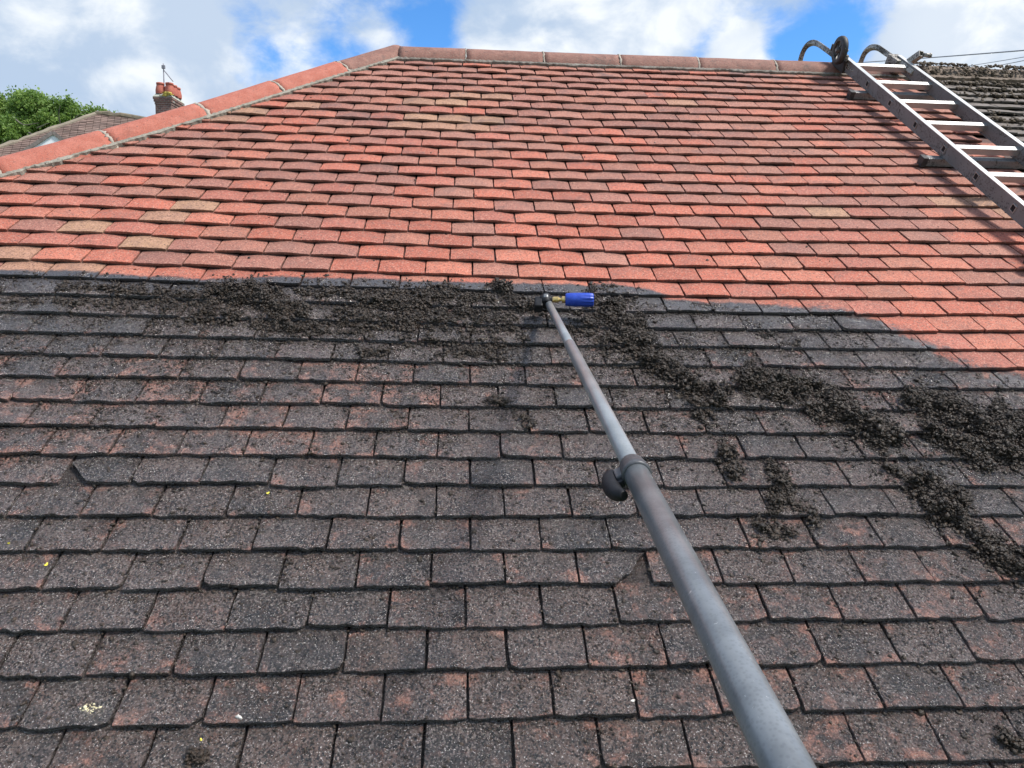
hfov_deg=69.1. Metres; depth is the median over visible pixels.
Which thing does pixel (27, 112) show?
tree
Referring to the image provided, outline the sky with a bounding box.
[0,0,1023,116]
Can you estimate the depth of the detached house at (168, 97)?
20.51 m
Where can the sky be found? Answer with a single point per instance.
(110, 53)
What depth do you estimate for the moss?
4.51 m
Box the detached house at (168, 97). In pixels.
[0,82,184,156]
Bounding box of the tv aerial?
[161,63,173,86]
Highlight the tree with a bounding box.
[0,84,114,143]
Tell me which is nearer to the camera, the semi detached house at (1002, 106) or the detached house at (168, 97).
the semi detached house at (1002, 106)
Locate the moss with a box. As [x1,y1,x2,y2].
[914,60,1023,135]
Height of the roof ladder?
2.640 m
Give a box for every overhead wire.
[857,50,1023,62]
[963,57,1022,66]
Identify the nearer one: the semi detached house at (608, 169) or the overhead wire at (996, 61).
the semi detached house at (608, 169)
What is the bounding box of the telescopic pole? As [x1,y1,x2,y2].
[534,293,816,767]
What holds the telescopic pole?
on the semi detached house at (608, 169)
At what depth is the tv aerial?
23.82 m
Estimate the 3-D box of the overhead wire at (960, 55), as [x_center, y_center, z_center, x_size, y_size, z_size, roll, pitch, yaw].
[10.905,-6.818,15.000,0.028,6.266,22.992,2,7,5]
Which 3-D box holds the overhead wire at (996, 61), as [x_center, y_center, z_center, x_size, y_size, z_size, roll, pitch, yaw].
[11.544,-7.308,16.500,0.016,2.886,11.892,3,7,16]
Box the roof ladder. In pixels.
[798,36,1023,263]
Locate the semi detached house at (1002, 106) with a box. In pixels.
[917,65,1023,170]
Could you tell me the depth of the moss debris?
2.18 m
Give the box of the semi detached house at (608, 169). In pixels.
[0,45,1023,767]

